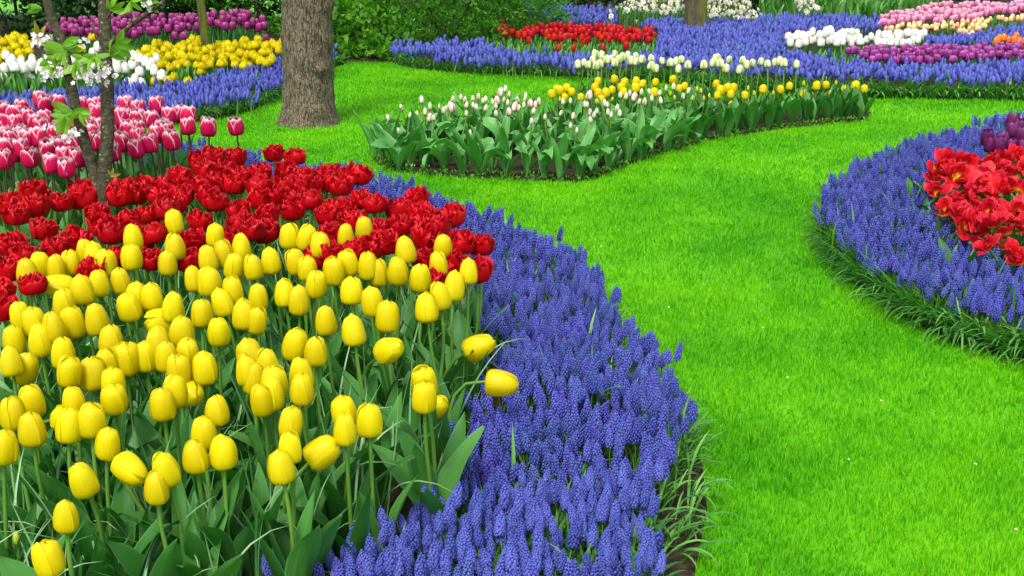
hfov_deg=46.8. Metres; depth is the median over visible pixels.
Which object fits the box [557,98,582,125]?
budding tulip
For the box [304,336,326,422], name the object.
yellow tulip
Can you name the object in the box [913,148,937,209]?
red tulip
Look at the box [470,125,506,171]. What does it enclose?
tulip plant
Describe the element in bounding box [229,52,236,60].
golden tulip
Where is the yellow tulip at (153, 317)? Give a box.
[144,308,237,395]
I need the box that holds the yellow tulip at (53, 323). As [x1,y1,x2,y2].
[0,311,66,474]
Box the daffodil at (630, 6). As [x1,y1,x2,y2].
[629,3,633,24]
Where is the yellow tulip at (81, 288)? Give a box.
[47,273,95,363]
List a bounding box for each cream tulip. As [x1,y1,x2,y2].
[573,59,585,98]
[575,61,590,101]
[580,55,595,105]
[580,58,586,93]
[590,49,598,83]
[592,59,603,95]
[592,60,599,87]
[597,50,604,89]
[603,54,610,100]
[605,52,625,94]
[607,55,613,87]
[611,58,618,96]
[612,50,624,88]
[615,51,630,85]
[615,55,622,96]
[618,55,633,97]
[625,52,638,84]
[632,57,638,93]
[637,55,647,94]
[643,64,658,91]
[645,54,659,89]
[647,61,655,98]
[658,57,669,94]
[659,58,681,100]
[668,64,681,97]
[669,56,688,92]
[676,55,686,85]
[680,55,685,91]
[684,60,698,101]
[686,69,694,99]
[694,60,713,98]
[697,58,715,101]
[704,59,715,100]
[707,54,719,98]
[714,63,729,101]
[716,53,731,98]
[716,58,723,81]
[726,55,744,92]
[734,56,750,95]
[736,60,749,100]
[736,64,743,99]
[748,57,763,98]
[749,58,755,102]
[763,56,783,103]
[764,59,778,104]
[772,58,791,95]
[773,58,790,101]
[790,60,802,98]
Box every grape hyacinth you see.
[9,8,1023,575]
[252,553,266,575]
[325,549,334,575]
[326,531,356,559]
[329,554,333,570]
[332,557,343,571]
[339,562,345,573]
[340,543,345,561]
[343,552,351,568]
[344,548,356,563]
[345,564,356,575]
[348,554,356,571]
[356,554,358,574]
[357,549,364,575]
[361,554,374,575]
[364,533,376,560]
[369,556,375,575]
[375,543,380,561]
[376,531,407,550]
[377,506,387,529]
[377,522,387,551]
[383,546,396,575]
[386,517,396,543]
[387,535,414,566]
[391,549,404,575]
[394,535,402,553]
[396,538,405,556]
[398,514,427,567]
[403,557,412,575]
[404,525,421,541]
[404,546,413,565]
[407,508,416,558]
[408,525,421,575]
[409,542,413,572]
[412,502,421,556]
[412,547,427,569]
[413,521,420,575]
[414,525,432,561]
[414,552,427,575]
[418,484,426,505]
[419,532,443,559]
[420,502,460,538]
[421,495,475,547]
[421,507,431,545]
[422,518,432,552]
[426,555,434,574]
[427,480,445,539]
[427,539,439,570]
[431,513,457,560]
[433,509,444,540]
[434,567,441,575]
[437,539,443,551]
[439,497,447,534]
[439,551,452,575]
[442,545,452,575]
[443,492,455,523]
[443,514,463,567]
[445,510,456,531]
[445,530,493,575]
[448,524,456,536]
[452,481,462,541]
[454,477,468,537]
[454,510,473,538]
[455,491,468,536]
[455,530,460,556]
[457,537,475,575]
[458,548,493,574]
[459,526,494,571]
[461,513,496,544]
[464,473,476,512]
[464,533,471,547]
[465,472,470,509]
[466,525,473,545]
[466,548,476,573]
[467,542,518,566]
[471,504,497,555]
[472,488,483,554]
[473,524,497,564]
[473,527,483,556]
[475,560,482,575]
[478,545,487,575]
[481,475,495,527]
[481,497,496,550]
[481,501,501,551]
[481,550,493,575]
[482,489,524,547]
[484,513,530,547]
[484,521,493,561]
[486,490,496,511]
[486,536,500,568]
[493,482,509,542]
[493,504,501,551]
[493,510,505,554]
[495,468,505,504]
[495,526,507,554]
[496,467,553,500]
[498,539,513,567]
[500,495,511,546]
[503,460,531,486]
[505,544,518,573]
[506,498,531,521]
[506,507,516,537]
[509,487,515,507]
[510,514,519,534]
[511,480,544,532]
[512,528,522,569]
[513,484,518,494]
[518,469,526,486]
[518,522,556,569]
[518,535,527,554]
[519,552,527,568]
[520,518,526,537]
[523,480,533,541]
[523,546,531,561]
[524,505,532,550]
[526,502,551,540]
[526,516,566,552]
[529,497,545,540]
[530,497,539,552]
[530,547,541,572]
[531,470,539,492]
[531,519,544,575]
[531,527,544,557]
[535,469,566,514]
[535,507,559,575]
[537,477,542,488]
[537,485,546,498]
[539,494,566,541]
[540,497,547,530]
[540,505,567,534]
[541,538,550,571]
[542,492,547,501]
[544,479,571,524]
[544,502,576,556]
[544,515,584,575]
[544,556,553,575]
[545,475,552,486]
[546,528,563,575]
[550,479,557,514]
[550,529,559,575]
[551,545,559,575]
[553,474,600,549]
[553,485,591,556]
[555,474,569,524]
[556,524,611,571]
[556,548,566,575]
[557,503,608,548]
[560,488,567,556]
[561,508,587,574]
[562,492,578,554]
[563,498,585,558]
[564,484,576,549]
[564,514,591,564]
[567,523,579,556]
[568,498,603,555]
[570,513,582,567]
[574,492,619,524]
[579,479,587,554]
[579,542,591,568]
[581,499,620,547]
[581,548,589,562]
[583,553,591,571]
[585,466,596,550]
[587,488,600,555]
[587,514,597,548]
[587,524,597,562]
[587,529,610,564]
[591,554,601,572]
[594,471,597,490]
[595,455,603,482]
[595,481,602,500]
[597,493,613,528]
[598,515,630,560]
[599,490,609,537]
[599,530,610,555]
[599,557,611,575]
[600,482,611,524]
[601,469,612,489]
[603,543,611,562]
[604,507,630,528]
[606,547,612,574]
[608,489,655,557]
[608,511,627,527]
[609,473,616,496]
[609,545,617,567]
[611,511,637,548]
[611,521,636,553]
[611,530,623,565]
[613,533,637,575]
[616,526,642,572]
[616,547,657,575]
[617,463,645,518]
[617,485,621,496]
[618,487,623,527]
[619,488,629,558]
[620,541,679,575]
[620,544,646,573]
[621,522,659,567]
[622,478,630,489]
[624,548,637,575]
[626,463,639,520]
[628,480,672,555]
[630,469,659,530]
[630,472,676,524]
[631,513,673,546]
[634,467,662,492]
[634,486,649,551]
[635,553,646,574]
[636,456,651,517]
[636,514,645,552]
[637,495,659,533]
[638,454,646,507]
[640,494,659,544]
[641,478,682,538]
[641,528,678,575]
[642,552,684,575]
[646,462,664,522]
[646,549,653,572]
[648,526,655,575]
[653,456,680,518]
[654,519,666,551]
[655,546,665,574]
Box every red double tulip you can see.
[0,178,47,244]
[0,190,26,229]
[0,192,6,233]
[0,201,35,295]
[0,229,49,299]
[0,232,23,301]
[0,253,47,324]
[0,277,24,385]
[0,294,53,400]
[6,242,37,306]
[16,271,75,383]
[22,191,50,241]
[28,215,59,303]
[40,235,82,308]
[50,191,75,275]
[59,224,93,303]
[67,177,92,230]
[68,182,105,248]
[70,254,105,356]
[73,211,114,277]
[80,244,125,319]
[83,201,110,248]
[95,219,125,303]
[104,175,132,245]
[104,181,155,281]
[112,207,157,282]
[113,246,161,337]
[122,223,165,292]
[123,179,153,274]
[125,173,151,225]
[138,205,159,283]
[142,220,188,307]
[143,179,205,283]
[151,196,180,285]
[152,174,175,249]
[156,191,187,279]
[167,163,191,180]
[170,183,194,284]
[172,172,194,228]
[177,246,222,338]
[178,226,222,298]
[184,208,222,292]
[187,149,201,206]
[190,174,221,224]
[191,157,218,219]
[195,183,220,247]
[201,145,226,217]
[201,190,229,244]
[205,170,226,224]
[215,158,238,225]
[220,173,249,241]
[223,227,240,246]
[225,146,246,199]
[225,198,260,257]
[225,210,253,228]
[230,165,256,254]
[238,216,277,340]
[245,172,276,250]
[246,185,287,259]
[250,161,271,250]
[251,201,287,288]
[255,217,281,287]
[259,198,305,285]
[261,143,284,221]
[267,183,289,275]
[273,173,295,250]
[274,159,317,228]
[279,188,323,258]
[283,147,328,224]
[287,186,323,229]
[290,165,315,225]
[291,171,325,225]
[293,174,317,223]
[302,245,342,315]
[305,163,341,228]
[313,203,339,224]
[315,163,338,198]
[315,238,362,317]
[316,168,340,231]
[317,219,352,297]
[322,208,367,289]
[323,195,348,287]
[328,171,353,196]
[334,166,354,196]
[337,234,387,319]
[343,236,388,324]
[344,196,356,277]
[346,160,373,190]
[350,187,371,209]
[359,191,389,300]
[369,228,416,320]
[371,217,407,304]
[385,196,411,217]
[385,199,437,297]
[387,213,418,305]
[400,266,446,364]
[404,246,433,308]
[405,185,429,251]
[405,209,433,266]
[409,221,440,272]
[412,213,452,266]
[416,249,471,326]
[433,201,465,301]
[443,228,474,325]
[455,253,492,365]
[456,233,505,333]
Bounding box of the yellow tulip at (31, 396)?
[9,383,53,505]
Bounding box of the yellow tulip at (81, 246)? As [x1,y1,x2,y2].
[76,238,119,325]
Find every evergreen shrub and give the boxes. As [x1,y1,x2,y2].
[0,0,127,46]
[2,0,227,38]
[111,0,275,35]
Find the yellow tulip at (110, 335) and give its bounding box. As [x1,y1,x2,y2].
[98,324,132,426]
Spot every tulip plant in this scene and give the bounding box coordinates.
[0,320,9,351]
[0,371,13,392]
[0,379,39,429]
[0,428,52,472]
[0,443,76,533]
[0,468,104,567]
[1,334,86,352]
[1,377,10,385]
[7,169,34,187]
[11,532,22,558]
[12,460,103,506]
[20,165,49,182]
[23,346,53,390]
[36,166,43,180]
[43,385,152,445]
[49,295,52,310]
[53,440,59,459]
[56,215,76,235]
[57,211,69,224]
[57,533,71,548]
[60,188,81,225]
[71,418,130,457]
[72,543,86,575]
[76,344,90,357]
[80,168,88,179]
[85,327,120,357]
[86,304,126,334]
[91,505,170,575]
[93,478,148,547]
[93,532,183,575]
[102,296,115,320]
[112,155,139,178]
[118,463,244,540]
[124,411,251,504]
[125,200,149,209]
[125,372,166,392]
[130,377,159,418]
[133,153,155,173]
[133,398,248,440]
[134,376,234,403]
[136,154,188,170]
[158,285,200,306]
[178,288,217,317]
[184,211,204,229]
[185,205,193,212]
[192,192,224,211]
[194,198,232,221]
[197,506,241,575]
[207,451,256,500]
[213,462,288,575]
[215,334,252,364]
[216,321,288,413]
[227,422,331,463]
[227,480,271,510]
[228,358,282,394]
[243,189,254,214]
[243,280,273,301]
[245,403,328,479]
[254,241,298,313]
[256,282,291,336]
[266,317,281,352]
[269,305,342,334]
[280,404,330,441]
[285,383,343,414]
[329,419,430,502]
[330,352,382,388]
[332,391,404,512]
[336,345,377,391]
[341,303,385,344]
[352,109,394,154]
[365,114,406,161]
[366,313,414,371]
[367,332,445,382]
[368,123,418,169]
[373,117,409,165]
[376,131,396,159]
[382,292,418,342]
[383,368,428,456]
[387,264,409,300]
[402,285,439,313]
[405,125,443,167]
[419,123,443,167]
[422,135,468,170]
[429,130,476,173]
[451,129,508,174]
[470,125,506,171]
[479,126,530,175]
[512,128,552,174]
[532,141,566,177]
[541,129,598,179]
[566,145,613,178]
[571,131,620,173]
[573,120,610,174]
[591,130,620,166]
[592,122,624,169]
[603,118,643,161]
[609,105,661,158]
[617,125,655,162]
[642,118,666,156]
[644,108,686,149]
[645,112,666,152]
[653,108,695,142]
[661,114,701,145]
[663,110,700,151]
[686,111,699,141]
[695,113,717,140]
[697,110,717,137]
[709,102,735,135]
[719,95,744,132]
[723,105,734,135]
[733,100,768,131]
[745,99,767,128]
[762,99,778,128]
[773,100,793,126]
[774,99,797,126]
[778,92,802,123]
[799,95,814,121]
[803,90,829,119]
[819,96,847,121]
[831,90,859,120]
[841,93,859,117]
[849,86,878,119]
[1005,193,1013,204]
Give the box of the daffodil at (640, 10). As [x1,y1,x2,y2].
[638,7,641,28]
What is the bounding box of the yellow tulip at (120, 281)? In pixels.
[110,267,150,381]
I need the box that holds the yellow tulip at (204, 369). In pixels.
[169,350,217,498]
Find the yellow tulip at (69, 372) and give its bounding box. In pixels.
[22,355,109,471]
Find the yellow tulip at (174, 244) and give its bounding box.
[163,232,185,300]
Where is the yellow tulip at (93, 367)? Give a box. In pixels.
[46,356,158,462]
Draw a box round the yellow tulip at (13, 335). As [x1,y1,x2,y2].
[0,325,25,397]
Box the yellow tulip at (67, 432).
[21,407,113,559]
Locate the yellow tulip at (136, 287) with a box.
[126,280,158,410]
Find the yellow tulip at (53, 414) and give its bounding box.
[0,405,61,510]
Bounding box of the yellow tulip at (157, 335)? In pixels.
[126,325,203,435]
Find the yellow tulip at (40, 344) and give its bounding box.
[21,322,91,476]
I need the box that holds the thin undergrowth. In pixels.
[0,188,519,575]
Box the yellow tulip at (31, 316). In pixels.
[5,306,49,395]
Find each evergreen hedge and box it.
[2,0,359,26]
[375,0,814,15]
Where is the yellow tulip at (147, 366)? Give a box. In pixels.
[137,340,163,432]
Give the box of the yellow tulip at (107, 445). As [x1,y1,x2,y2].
[33,427,135,569]
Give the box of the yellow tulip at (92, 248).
[83,241,101,298]
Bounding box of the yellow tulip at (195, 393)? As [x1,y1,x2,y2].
[143,379,203,468]
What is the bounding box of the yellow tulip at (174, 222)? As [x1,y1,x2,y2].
[152,208,189,307]
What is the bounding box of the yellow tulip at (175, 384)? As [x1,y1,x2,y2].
[138,374,240,515]
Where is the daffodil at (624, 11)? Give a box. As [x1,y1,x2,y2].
[622,9,626,27]
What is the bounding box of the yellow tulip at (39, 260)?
[30,251,50,312]
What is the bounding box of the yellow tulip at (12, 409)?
[0,395,70,561]
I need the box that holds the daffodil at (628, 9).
[625,7,629,26]
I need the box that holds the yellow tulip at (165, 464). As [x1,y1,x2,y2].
[139,451,239,575]
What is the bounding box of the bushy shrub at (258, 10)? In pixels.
[157,0,340,37]
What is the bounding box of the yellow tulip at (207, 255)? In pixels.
[194,245,218,353]
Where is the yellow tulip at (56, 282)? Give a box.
[45,274,98,358]
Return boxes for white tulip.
[0,62,8,72]
[2,50,10,74]
[9,54,16,73]
[9,61,19,95]
[18,55,25,63]
[19,62,28,78]
[26,60,34,79]
[28,54,36,60]
[30,57,36,72]
[35,65,42,74]
[45,70,52,82]
[76,72,83,87]
[89,47,96,53]
[93,40,98,53]
[112,59,121,74]
[114,62,122,88]
[121,61,129,73]
[128,60,135,75]
[130,50,136,72]
[131,73,138,83]
[135,53,144,77]
[135,66,144,92]
[139,77,145,94]
[141,56,149,79]
[146,60,152,86]
[150,63,158,85]
[153,53,159,68]
[157,69,165,93]
[784,32,791,51]
[787,38,793,50]
[792,32,799,51]
[795,39,801,50]
[802,37,808,52]
[803,32,809,49]
[808,36,813,51]
[809,27,815,51]
[816,30,822,52]
[817,37,824,52]
[821,29,826,51]
[827,35,833,50]
[828,27,834,45]
[833,37,840,55]
[840,37,845,47]
[841,31,847,48]
[848,28,855,35]
[848,38,854,46]
[856,33,862,46]
[856,37,864,49]
[868,32,873,45]
[874,37,881,45]
[875,30,881,36]
[881,30,887,38]
[886,34,893,48]
[886,38,894,46]
[894,32,901,47]
[894,38,898,45]
[899,39,904,52]
[904,38,912,45]
[905,28,911,38]
[914,35,920,44]
[915,30,922,45]
[922,29,927,44]
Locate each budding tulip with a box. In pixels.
[374,107,401,128]
[379,101,420,131]
[380,112,427,159]
[384,123,406,138]
[399,95,451,124]
[403,107,435,132]
[410,107,460,138]
[411,110,440,137]
[425,105,465,138]
[426,102,468,133]
[427,102,443,133]
[428,114,439,163]
[431,102,458,139]
[432,101,468,128]
[434,110,482,142]
[435,104,441,122]
[438,91,458,118]
[447,96,481,116]
[449,101,473,134]
[450,128,478,148]
[453,102,474,133]
[455,91,481,113]
[460,98,500,130]
[465,112,485,163]
[467,95,488,115]
[470,103,493,132]
[474,93,488,109]
[475,104,490,152]
[476,97,517,116]
[476,109,509,143]
[482,95,511,139]
[482,98,496,144]
[484,95,502,137]
[490,99,509,116]
[492,91,520,113]
[492,103,512,123]
[497,87,521,104]
[498,84,518,115]
[499,102,538,133]
[500,107,521,150]
[501,92,538,114]
[508,107,550,139]
[509,117,542,153]
[510,98,558,124]
[510,101,521,137]
[512,104,539,136]
[515,96,527,123]
[528,100,547,147]
[529,94,551,123]
[533,114,556,161]
[542,110,566,138]
[551,98,581,128]
[556,126,580,143]
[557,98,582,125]
[559,101,601,124]
[563,112,591,152]
[564,109,600,134]
[565,100,585,124]
[567,121,596,168]
[574,108,607,134]
[581,90,600,118]
[586,116,608,144]
[589,108,623,134]
[597,95,613,121]
[602,101,612,121]
[604,109,636,139]
[604,111,618,135]
[609,92,634,130]
[612,91,641,113]
[615,104,621,112]
[616,92,639,113]
[622,98,652,121]
[622,98,652,137]
[625,90,640,124]
[636,88,647,114]
[637,88,679,115]
[650,95,678,117]
[653,96,679,132]
[657,85,694,116]
[659,83,679,102]
[667,86,707,110]
[670,93,695,118]
[676,87,703,110]
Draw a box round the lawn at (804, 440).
[0,0,1023,575]
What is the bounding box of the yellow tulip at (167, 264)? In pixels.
[140,250,177,321]
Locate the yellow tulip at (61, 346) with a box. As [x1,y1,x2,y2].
[47,336,75,446]
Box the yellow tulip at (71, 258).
[61,249,80,277]
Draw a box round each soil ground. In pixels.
[0,17,354,129]
[0,195,706,575]
[333,0,1023,100]
[373,104,870,181]
[821,153,1023,362]
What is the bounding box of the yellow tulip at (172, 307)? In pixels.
[152,290,229,386]
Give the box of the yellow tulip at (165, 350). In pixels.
[155,341,211,420]
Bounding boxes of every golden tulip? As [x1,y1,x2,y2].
[0,37,8,46]
[1,46,10,52]
[9,33,17,40]
[11,41,20,57]
[15,48,22,55]
[19,37,26,60]
[21,33,28,39]
[23,41,29,48]
[25,46,33,54]
[77,44,85,54]
[88,33,96,46]
[141,44,150,52]
[145,52,151,58]
[150,76,158,87]
[151,38,158,47]
[156,59,164,67]
[160,44,168,54]
[163,41,172,50]
[163,74,172,82]
[164,50,173,74]
[166,63,174,73]
[170,71,177,79]
[171,47,179,53]
[171,53,179,61]
[174,61,181,69]
[177,57,184,66]
[180,43,186,51]
[181,52,188,68]
[183,59,190,72]
[183,76,191,83]
[187,43,193,51]
[189,33,195,41]
[189,51,195,69]
[191,39,199,75]
[192,60,198,79]
[193,45,201,52]
[196,52,201,77]
[197,60,206,75]
[197,69,204,75]
[202,45,208,69]
[202,54,209,76]
[206,59,214,73]
[207,44,213,50]
[209,50,215,66]
[212,43,218,50]
[216,59,225,68]
[218,52,227,67]
[224,39,231,62]
[225,44,235,68]
[225,51,231,71]
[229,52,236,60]
[231,59,238,66]
[232,39,239,49]
[236,47,243,56]
[239,36,245,43]
[239,60,247,68]
[243,50,249,58]
[245,41,253,49]
[249,50,254,63]
[251,40,258,50]
[251,51,259,71]
[254,34,261,41]
[256,55,263,72]
[258,47,266,56]
[261,40,270,48]
[262,56,270,70]
[266,47,272,55]
[269,53,275,61]
[272,40,280,57]
[275,44,281,55]
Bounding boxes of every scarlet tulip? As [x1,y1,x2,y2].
[502,29,508,40]
[509,28,515,41]
[516,31,520,42]
[522,30,526,44]
[526,36,530,43]
[528,30,533,37]
[530,27,535,40]
[535,26,539,39]
[539,22,543,36]
[539,29,543,45]
[546,33,550,41]
[552,22,557,29]
[553,34,558,44]
[556,44,560,54]
[558,34,562,43]
[562,23,566,32]
[569,32,574,44]
[571,44,576,53]
[578,27,582,36]
[581,39,585,46]
[585,35,590,43]
[594,22,598,30]
[596,31,600,43]
[599,34,603,43]
[600,43,605,50]
[602,31,606,43]
[606,35,611,45]
[614,32,617,42]
[617,34,621,46]
[621,36,625,43]
[623,42,628,49]
[627,25,632,31]
[630,34,635,43]
[636,34,641,45]
[646,36,652,46]
[647,28,652,35]
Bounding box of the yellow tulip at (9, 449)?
[0,429,36,575]
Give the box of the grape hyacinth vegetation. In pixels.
[0,0,1023,575]
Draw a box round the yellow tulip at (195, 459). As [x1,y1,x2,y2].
[182,439,239,571]
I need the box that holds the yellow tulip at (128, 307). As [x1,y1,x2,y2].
[116,292,159,405]
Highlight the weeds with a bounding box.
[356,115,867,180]
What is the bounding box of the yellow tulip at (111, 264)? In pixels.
[94,249,132,341]
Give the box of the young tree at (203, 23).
[196,0,209,48]
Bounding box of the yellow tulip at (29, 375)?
[10,352,38,392]
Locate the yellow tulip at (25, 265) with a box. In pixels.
[0,257,38,350]
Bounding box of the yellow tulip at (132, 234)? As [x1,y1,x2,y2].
[123,223,145,312]
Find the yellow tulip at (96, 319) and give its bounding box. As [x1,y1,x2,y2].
[85,303,108,403]
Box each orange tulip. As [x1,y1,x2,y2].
[993,36,1000,43]
[1000,33,1006,41]
[1011,35,1017,42]
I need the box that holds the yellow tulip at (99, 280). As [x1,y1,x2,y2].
[88,269,109,357]
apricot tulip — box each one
[933,25,938,36]
[939,23,944,33]
[949,20,953,35]
[1000,17,1007,29]
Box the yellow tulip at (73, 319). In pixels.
[55,306,132,391]
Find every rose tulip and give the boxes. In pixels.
[882,18,886,26]
[886,19,891,26]
[898,17,903,29]
[905,16,909,27]
[911,15,916,22]
[919,16,924,24]
[923,4,929,11]
[926,13,932,23]
[938,16,943,34]
[944,13,948,29]
[948,0,952,18]
[949,15,954,30]
[954,14,958,31]
[960,13,965,19]
[977,5,983,12]
[983,9,988,18]
[989,7,994,26]
[994,5,999,17]
[1001,6,1007,14]
[1008,2,1014,15]
[1008,7,1014,16]
[1018,3,1023,22]
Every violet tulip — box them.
[845,46,849,63]
[850,46,856,57]
[862,52,868,60]
[869,55,875,81]
[870,48,876,55]
[875,53,882,79]
[877,44,883,50]
[882,47,889,53]
[882,53,888,79]
[890,46,897,53]
[892,56,899,82]
[900,44,906,52]
[900,54,906,80]
[907,55,913,63]
[912,45,919,63]
[915,49,921,56]
[916,56,922,74]
[923,55,930,64]
[925,47,932,54]
[927,57,933,82]
[931,44,938,65]
[932,49,937,77]
[935,54,940,61]
[938,48,944,62]
[946,50,950,64]
[948,55,956,78]
[952,49,957,62]
[954,45,961,63]
[959,51,966,60]
[963,53,969,62]
[969,52,974,64]
[970,48,976,61]
[981,41,987,47]
[981,52,988,62]
[986,46,993,58]
[988,50,994,62]
[995,50,1002,61]
[997,44,1005,60]
[1002,51,1010,58]
[1005,42,1012,59]
[1012,47,1018,61]
[1016,43,1021,57]
[1017,52,1023,60]
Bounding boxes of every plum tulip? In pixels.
[978,128,993,165]
[983,135,996,152]
[993,135,1020,175]
[996,131,1008,138]
[1005,112,1019,138]
[1005,121,1019,165]
[1006,137,1023,179]
[1014,117,1023,165]
[1015,127,1023,178]
[1015,139,1023,175]
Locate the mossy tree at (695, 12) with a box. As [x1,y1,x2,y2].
[684,0,706,27]
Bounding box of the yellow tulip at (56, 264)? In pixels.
[46,253,103,339]
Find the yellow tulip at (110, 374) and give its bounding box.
[80,366,176,473]
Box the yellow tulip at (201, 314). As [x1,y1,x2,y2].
[191,299,234,389]
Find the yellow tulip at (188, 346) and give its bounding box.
[134,337,248,438]
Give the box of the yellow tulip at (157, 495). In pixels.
[105,469,199,575]
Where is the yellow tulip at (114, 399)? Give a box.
[82,382,162,495]
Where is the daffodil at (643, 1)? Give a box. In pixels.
[641,0,648,28]
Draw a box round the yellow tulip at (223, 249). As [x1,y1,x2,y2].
[214,238,232,323]
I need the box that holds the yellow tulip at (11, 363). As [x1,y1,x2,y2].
[0,345,53,426]
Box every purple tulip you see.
[48,27,54,41]
[60,16,66,38]
[67,24,75,53]
[71,28,78,53]
[74,23,80,53]
[78,16,85,53]
[78,27,84,55]
[82,19,88,53]
[85,28,90,48]
[93,27,98,52]
[111,19,114,36]
[112,26,116,35]
[115,21,121,28]
[116,15,121,20]
[120,19,128,44]
[131,30,138,50]
[132,19,139,49]
[135,12,141,44]
[137,26,143,47]
[139,18,145,45]
[142,21,147,44]
[146,27,150,44]
[148,26,155,42]
[151,13,157,21]
[153,20,158,38]
[155,26,160,49]
[156,21,162,40]
[159,12,165,42]
[160,18,166,40]
[164,24,172,51]
[168,13,173,33]
[168,18,173,44]
[172,31,178,42]
[174,24,182,42]
[177,15,185,35]
[179,22,185,40]
[180,31,187,39]
[183,16,188,51]
[185,12,192,34]
[186,23,191,35]
[189,15,195,35]
[193,22,198,35]
[207,17,212,43]
[211,10,217,39]
[211,17,215,42]
[213,19,218,40]
[216,20,222,40]
[219,15,225,41]
[220,10,225,39]
[221,21,229,39]
[225,14,232,41]
[229,11,237,40]
[229,21,236,38]
[231,16,236,39]
[233,8,238,41]
[237,16,242,38]
[241,13,248,35]
[244,21,250,38]
[245,9,251,40]
[250,17,255,40]
[257,22,262,35]
[259,15,267,35]
[261,21,267,41]
[263,33,268,40]
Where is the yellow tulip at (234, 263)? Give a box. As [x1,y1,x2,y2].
[195,252,247,351]
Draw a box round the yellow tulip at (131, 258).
[120,243,144,341]
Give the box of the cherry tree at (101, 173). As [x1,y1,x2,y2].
[27,0,167,205]
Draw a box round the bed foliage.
[0,0,1023,97]
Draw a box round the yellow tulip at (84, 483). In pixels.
[66,462,179,575]
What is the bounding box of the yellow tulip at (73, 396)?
[36,386,104,519]
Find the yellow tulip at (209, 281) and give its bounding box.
[197,265,223,372]
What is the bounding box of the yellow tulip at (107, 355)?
[81,347,136,447]
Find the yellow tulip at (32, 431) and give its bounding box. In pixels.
[0,411,72,575]
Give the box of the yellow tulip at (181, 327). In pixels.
[168,315,233,408]
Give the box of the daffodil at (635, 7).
[633,6,636,26]
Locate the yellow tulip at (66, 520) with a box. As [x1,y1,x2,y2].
[0,499,79,575]
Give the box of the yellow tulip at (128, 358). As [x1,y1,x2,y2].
[113,341,138,442]
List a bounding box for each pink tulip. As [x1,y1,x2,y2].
[0,100,37,168]
[0,112,9,187]
[0,114,25,191]
[0,124,15,192]
[0,136,12,225]
[0,146,20,224]
[0,148,16,224]
[1,127,16,188]
[6,104,37,171]
[10,123,49,181]
[12,136,29,182]
[14,98,39,177]
[14,106,35,176]
[14,109,53,177]
[16,127,32,183]
[20,112,49,179]
[20,146,55,223]
[20,152,69,241]
[29,126,64,189]
[32,90,45,107]
[33,115,49,175]
[37,92,52,110]
[38,93,66,155]
[38,136,56,217]
[47,122,77,192]
[48,132,88,190]
[48,134,69,224]
[50,134,80,212]
[55,145,79,227]
[57,155,77,231]
[66,146,85,227]
[79,95,96,159]
[80,115,113,179]
[86,123,96,152]
[87,95,123,154]
[88,102,127,158]
[89,129,100,161]
[93,117,112,168]
[110,141,145,245]
[112,104,125,177]
[114,107,146,170]
[114,130,129,178]
[115,124,125,179]
[117,94,137,162]
[118,118,154,177]
[119,118,157,173]
[125,107,153,174]
[127,138,162,222]
[129,98,164,170]
[130,126,145,176]
[139,123,176,175]
[141,131,158,176]
[144,109,170,175]
[148,94,171,164]
[151,120,173,177]
[153,106,180,174]
[154,117,170,175]
[162,128,184,216]
[171,103,193,165]
[175,116,195,163]
[176,105,196,174]
[200,115,216,146]
[227,116,244,200]
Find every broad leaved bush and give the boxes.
[276,0,406,59]
[332,0,427,59]
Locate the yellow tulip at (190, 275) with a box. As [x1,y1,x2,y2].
[184,265,248,385]
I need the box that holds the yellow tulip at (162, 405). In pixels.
[89,387,194,540]
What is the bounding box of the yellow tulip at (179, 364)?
[134,353,192,488]
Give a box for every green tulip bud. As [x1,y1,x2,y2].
[548,97,568,134]
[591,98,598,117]
[663,90,677,117]
[673,95,695,117]
[682,96,696,115]
[694,86,697,109]
[695,89,709,107]
[695,93,716,117]
[695,95,707,111]
[695,96,715,113]
[697,88,715,108]
[738,85,749,102]
[745,90,762,107]
[749,90,770,122]
[767,90,786,103]
[794,81,812,118]
[808,86,826,117]
[817,89,834,98]
[821,80,839,95]
[832,84,854,116]
[841,85,862,100]
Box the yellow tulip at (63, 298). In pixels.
[39,288,125,378]
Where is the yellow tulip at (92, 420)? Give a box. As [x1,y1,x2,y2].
[58,402,132,526]
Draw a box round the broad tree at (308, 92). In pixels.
[276,0,340,129]
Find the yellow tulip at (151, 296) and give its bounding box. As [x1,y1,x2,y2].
[126,281,162,400]
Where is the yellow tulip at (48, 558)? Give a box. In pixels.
[31,539,65,575]
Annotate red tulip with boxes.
[899,158,949,207]
[905,180,952,232]
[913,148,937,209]
[913,169,955,201]
[919,161,982,216]
[919,189,980,238]
[933,147,967,210]
[934,195,961,223]
[935,199,970,235]
[936,209,979,244]
[938,150,980,196]
[938,234,983,273]
[939,194,971,241]
[942,189,969,222]
[942,207,988,241]
[957,199,985,251]
[959,160,999,199]
[963,182,987,194]
[965,171,997,198]
[968,225,1002,256]
[970,195,1009,234]
[972,197,1008,236]
[972,233,1023,293]
[976,211,1009,253]
[977,155,1011,200]
[979,152,1012,197]
[979,185,1001,196]
[981,210,1023,254]
[981,232,1006,279]
[982,237,1023,278]
[989,176,1018,225]
[990,223,1023,283]
[992,148,1016,163]
[993,163,1020,233]
[993,223,1016,259]
[994,168,1006,225]
[998,203,1018,237]
[999,155,1023,194]
[1000,193,1023,265]
[1004,249,1023,280]
[1005,176,1023,224]
[1005,234,1023,269]
[1008,143,1023,164]
[1015,211,1023,233]
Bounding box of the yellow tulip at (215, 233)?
[186,222,225,319]
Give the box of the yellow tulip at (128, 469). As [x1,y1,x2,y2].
[109,451,190,544]
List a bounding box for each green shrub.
[332,0,470,54]
[357,0,540,46]
[416,0,575,36]
[448,0,578,43]
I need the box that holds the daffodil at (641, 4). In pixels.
[639,2,643,28]
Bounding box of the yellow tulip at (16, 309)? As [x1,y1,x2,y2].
[1,301,37,397]

